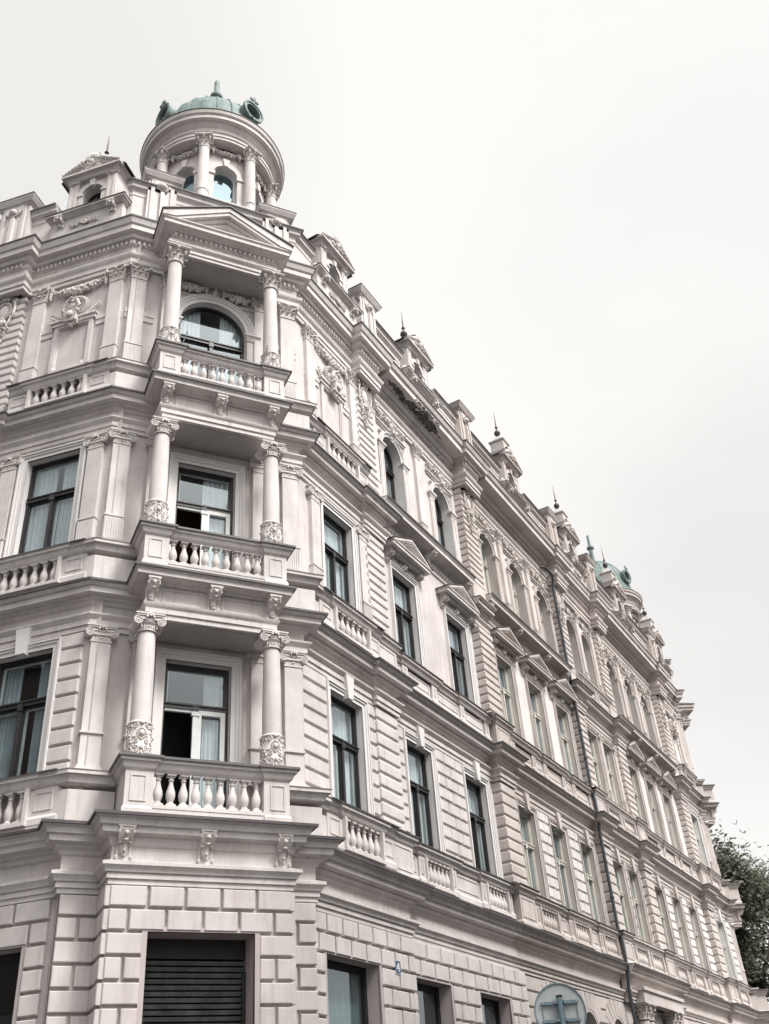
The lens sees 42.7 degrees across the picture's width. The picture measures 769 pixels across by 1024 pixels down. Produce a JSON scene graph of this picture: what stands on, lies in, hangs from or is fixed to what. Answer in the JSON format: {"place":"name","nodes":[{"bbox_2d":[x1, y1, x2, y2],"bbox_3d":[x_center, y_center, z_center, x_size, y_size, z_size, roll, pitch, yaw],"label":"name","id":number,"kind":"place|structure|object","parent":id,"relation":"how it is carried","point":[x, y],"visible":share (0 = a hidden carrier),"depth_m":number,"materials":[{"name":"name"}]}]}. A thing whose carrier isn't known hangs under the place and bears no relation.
{"place":"outdoors","nodes":[
{"label":"outdoors","id":0,"kind":"place"},
{"bbox_2d":[0,0,768,1005],"label":"sky","id":1,"kind":"structure","parent":0,"point":[565,202],"materials":[{"name":"white"}]},
{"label":"pavement","id":2,"kind":"structure","parent":0,"visible":0},
{"bbox_2d":[0,80,531,1023],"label":"corner building","id":3,"kind":"structure","parent":2,"relation":"on","point":[246,746],"depth_m":20.24,"materials":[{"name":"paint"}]},
{"bbox_2d":[0,941,28,1023],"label":"doorway","id":4,"kind":"structure","parent":3,"relation":"in","point":[11,958],"depth_m":16.24,"materials":[{"name":"glass"}]},
{"bbox_2d":[0,636,62,778],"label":"window","id":5,"kind":"structure","parent":3,"relation":"in","point":[28,684],"depth_m":17.58,"materials":[{"name":"glass"}]},
{"bbox_2d":[2,439,87,557],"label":"window","id":6,"kind":"structure","parent":3,"relation":"in","point":[47,497],"depth_m":20.08,"materials":[{"name":"paint"}]},
{"bbox_2d":[151,647,241,809],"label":"window","id":7,"kind":"structure","parent":3,"relation":"in","point":[197,700],"depth_m":18.17,"materials":[{"name":"glass"}]},
{"bbox_2d":[136,927,259,1023],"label":"shop window","id":8,"kind":"structure","parent":3,"relation":"in","point":[187,948],"depth_m":14.91,"materials":[{"name":"black metal"}]},
{"bbox_2d":[166,452,244,572],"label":"window","id":9,"kind":"structure","parent":3,"relation":"in","point":[203,494],"depth_m":20.79,"materials":[{"name":"paint"}]},
{"bbox_2d":[179,294,253,386],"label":"window","id":10,"kind":"structure","parent":3,"relation":"in","point":[214,324],"depth_m":23.62,"materials":[{"name":"glass"}]},
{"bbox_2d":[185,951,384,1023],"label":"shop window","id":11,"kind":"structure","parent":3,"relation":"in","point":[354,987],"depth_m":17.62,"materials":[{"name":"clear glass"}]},
{"bbox_2d":[320,496,361,613],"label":"window","id":12,"kind":"structure","parent":3,"relation":"in","point":[339,538],"depth_m":22.86,"materials":[{"name":"paint"}]},
{"bbox_2d":[324,677,374,814],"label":"window","id":13,"kind":"structure","parent":3,"relation":"in","point":[350,777],"depth_m":20.18,"materials":[{"name":"paint"}]},
{"bbox_2d":[379,432,405,510],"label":"window","id":14,"kind":"structure","parent":3,"relation":"in","point":[393,456],"depth_m":28.05,"materials":[{"name":"paint"}]},
{"bbox_2d":[394,960,401,974],"bbox_3d":[0.245,8.599,18.555,0.048,0.240,0.200,-21,-38,23],"label":"house number plate","id":15,"kind":"object","parent":3,"relation":"attached to","point":[397,969],"visible":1,"depth_m":18.53,"materials":[{"name":"blue metal"}]},
{"bbox_2d":[387,559,426,668],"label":"window","id":16,"kind":"structure","parent":3,"relation":"in","point":[407,624],"depth_m":25.28,"materials":[{"name":"paint"}]},
{"bbox_2d":[401,729,445,854],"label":"window","id":17,"kind":"structure","parent":3,"relation":"in","point":[423,791],"depth_m":22.66,"materials":[{"name":"glass"}]},
{"bbox_2d":[411,974,455,1023],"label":"window","id":18,"kind":"structure","parent":3,"relation":"in","point":[435,997],"depth_m":20.16,"materials":[{"name":"glass"}]},
{"bbox_2d":[430,483,454,556],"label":"window","id":19,"kind":"structure","parent":3,"relation":"in","point":[442,503],"depth_m":30.22,"materials":[{"name":"paint"}]},
{"bbox_2d":[442,605,478,705],"bbox_3d":[1.965,4.130,27.097,0.405,2.770,1.500,-21,-38,23],"label":"window","id":20,"kind":"structure","parent":3,"relation":"in","point":[460,657],"depth_m":27.45,"materials":[{"name":"paint"}]},
{"bbox_2d":[461,765,501,877],"bbox_3d":[2.276,7.883,24.517,0.405,2.740,1.520,-21,-38,23],"label":"window","id":21,"kind":"structure","parent":3,"relation":"in","point":[482,831],"depth_m":24.86,"materials":[{"name":"glass"}]},
{"bbox_2d":[476,989,513,1023],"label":"shop window","id":22,"kind":"structure","parent":3,"relation":"in","point":[502,1004],"depth_m":22.24,"materials":[{"name":"black glass"}]},
{"bbox_2d":[449,399,637,1023],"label":"apartment building","id":23,"kind":"structure","parent":2,"relation":"on","point":[545,811],"depth_m":29.95,"materials":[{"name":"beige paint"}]},
{"bbox_2d":[476,529,499,598],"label":"window","id":24,"kind":"structure","parent":23,"relation":"in","point":[487,548],"depth_m":32.55,"materials":[{"name":"beige paint"}]},
{"bbox_2d":[493,648,525,739],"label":"window","id":25,"kind":"structure","parent":23,"relation":"in","point":[508,688],"depth_m":29.87,"materials":[{"name":"beige paint"}]},
{"bbox_2d":[507,559,528,625],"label":"window","id":26,"kind":"structure","parent":23,"relation":"in","point":[517,578],"depth_m":34.27,"materials":[{"name":"beige paint"}]},
{"bbox_2d":[515,797,550,899],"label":"window","id":27,"kind":"structure","parent":23,"relation":"in","point":[535,868],"depth_m":27.23,"materials":[{"name":"beige paint"}]},
{"bbox_2d":[524,674,555,760],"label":"window","id":28,"kind":"structure","parent":23,"relation":"in","point":[539,719],"depth_m":31.48,"materials":[{"name":"beige paint"}]},
{"bbox_2d":[534,587,554,649],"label":"window","id":29,"kind":"structure","parent":23,"relation":"in","point":[543,604],"depth_m":35.98,"materials":[{"name":"beige paint"}]},
{"bbox_2d":[547,817,581,918],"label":"window","id":30,"kind":"structure","parent":23,"relation":"in","point":[566,877],"depth_m":28.89,"materials":[{"name":"beige paint"}]},
{"bbox_2d":[552,698,582,780],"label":"window","id":31,"kind":"structure","parent":23,"relation":"in","point":[570,759],"depth_m":33.19,"materials":[{"name":"beige paint"}]},
{"bbox_2d":[585,1009,597,1023],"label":"window","id":32,"kind":"structure","parent":23,"relation":"in","point":[591,1019],"depth_m":26.69,"materials":[{"name":"beige paint"}]},
{"bbox_2d":[577,834,609,925],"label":"window","id":33,"kind":"structure","parent":23,"relation":"in","point":[591,872],"depth_m":30.60,"materials":[{"name":"beige paint"}]},
{"bbox_2d":[614,1016,623,1023],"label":"window","id":34,"kind":"structure","parent":23,"relation":"in","point":[617,1020],"depth_m":28.30,"materials":[{"name":"beige paint"}]},
{"bbox_2d":[539,486,768,1023],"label":"apartment building","id":35,"kind":"structure","parent":2,"relation":"on","point":[679,905],"depth_m":39.14,"materials":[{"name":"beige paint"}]},
{"bbox_2d":[565,616,585,675],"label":"window","id":36,"kind":"structure","parent":35,"relation":"in","point":[574,642],"depth_m":37.99,"materials":[{"name":"beige paint"}]},
{"bbox_2d":[580,631,600,689],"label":"window","id":37,"kind":"structure","parent":35,"relation":"in","point":[588,652],"depth_m":39.18,"materials":[{"name":"beige paint"}]},
{"bbox_2d":[586,725,610,798],"bbox_3d":[7.450,9.025,34.872,0.340,2.760,1.360,-21,-38,23],"label":"window","id":38,"kind":"structure","parent":35,"relation":"in","point":[596,752],"depth_m":35.37,"materials":[{"name":"beige paint"}]},
{"bbox_2d":[602,738,624,809],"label":"window","id":39,"kind":"structure","parent":35,"relation":"in","point":[609,756],"depth_m":36.53,"materials":[{"name":"beige paint"}]},
{"bbox_2d":[605,658,622,714],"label":"window","id":40,"kind":"structure","parent":35,"relation":"in","point":[612,673],"depth_m":41.38,"materials":[{"name":"beige paint"}]},
{"bbox_2d":[610,854,638,938],"bbox_3d":[7.762,12.782,32.289,0.340,2.720,1.360,-21,-38,23],"label":"window","id":41,"kind":"structure","parent":35,"relation":"in","point":[630,924],"depth_m":32.73,"materials":[{"name":"beige paint"}]},
{"bbox_2d":[622,676,640,730],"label":"window","id":42,"kind":"structure","parent":35,"relation":"in","point":[630,692],"depth_m":43.03,"materials":[{"name":"beige paint"}]},
{"bbox_2d":[627,760,650,829],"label":"window","id":43,"kind":"structure","parent":35,"relation":"in","point":[635,778],"depth_m":38.81,"materials":[{"name":"beige paint"}]},
{"bbox_2d":[625,863,654,945],"bbox_3d":[8.574,13.517,33.456,0.340,2.720,1.360,-21,-38,23],"label":"window","id":44,"kind":"structure","parent":35,"relation":"in","point":[634,879],"depth_m":33.80,"materials":[{"name":"beige paint"}]},
{"bbox_2d":[639,693,656,745],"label":"window","id":45,"kind":"structure","parent":35,"relation":"in","point":[646,708],"depth_m":44.66,"materials":[{"name":"beige paint"}]},
{"bbox_2d":[643,775,668,842],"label":"window","id":46,"kind":"structure","parent":35,"relation":"in","point":[650,787],"depth_m":40.26,"materials":[{"name":"beige paint"}]},
{"bbox_2d":[652,880,678,956],"bbox_3d":[10.079,14.925,35.704,0.340,2.740,1.440,-21,-38,23],"label":"window","id":47,"kind":"structure","parent":35,"relation":"in","point":[671,944],"depth_m":36.16,"materials":[{"name":"beige paint"}]},
{"bbox_2d":[659,788,684,854],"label":"window","id":48,"kind":"structure","parent":35,"relation":"in","point":[666,799],"depth_m":41.89,"materials":[{"name":"beige paint"}]},
{"bbox_2d":[669,890,696,964],"bbox_3d":[11.221,15.958,37.345,0.340,2.740,1.440,-21,-38,23],"label":"window","id":49,"kind":"structure","parent":35,"relation":"in","point":[677,905],"depth_m":37.69,"materials":[{"name":"beige paint"}]},
{"bbox_2d":[686,900,711,971],"bbox_3d":[12.363,16.991,38.985,0.340,2.740,1.440,-21,-38,23],"label":"window","id":50,"kind":"structure","parent":35,"relation":"in","point":[701,947],"depth_m":39.33,"materials":[{"name":"beige paint"}]},
{"bbox_2d":[690,809,710,867],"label":"window","id":51,"kind":"structure","parent":35,"relation":"in","point":[696,823],"depth_m":44.78,"materials":[{"name":"beige paint"}]},
{"bbox_2d":[714,914,738,980],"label":"window","id":52,"kind":"structure","parent":35,"relation":"in","point":[726,947],"depth_m":42.08,"materials":[{"name":"beige paint"}]},
{"bbox_2d":[709,819,768,1001],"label":"tree","id":53,"kind":"object","parent":2,"relation":"on","point":[753,889],"visible":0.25,"depth_m":50.78,"materials":[{"name":"green plant"}]},
{"label":"road","id":54,"kind":"structure","parent":0,"visible":0},
{"bbox_2d":[534,983,586,1023],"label":"traffic sign","id":55,"kind":"object","parent":54,"relation":"on","point":[559,1003],"visible":1,"depth_m":11.71,"materials":[{"name":"white metal"}]}
]}

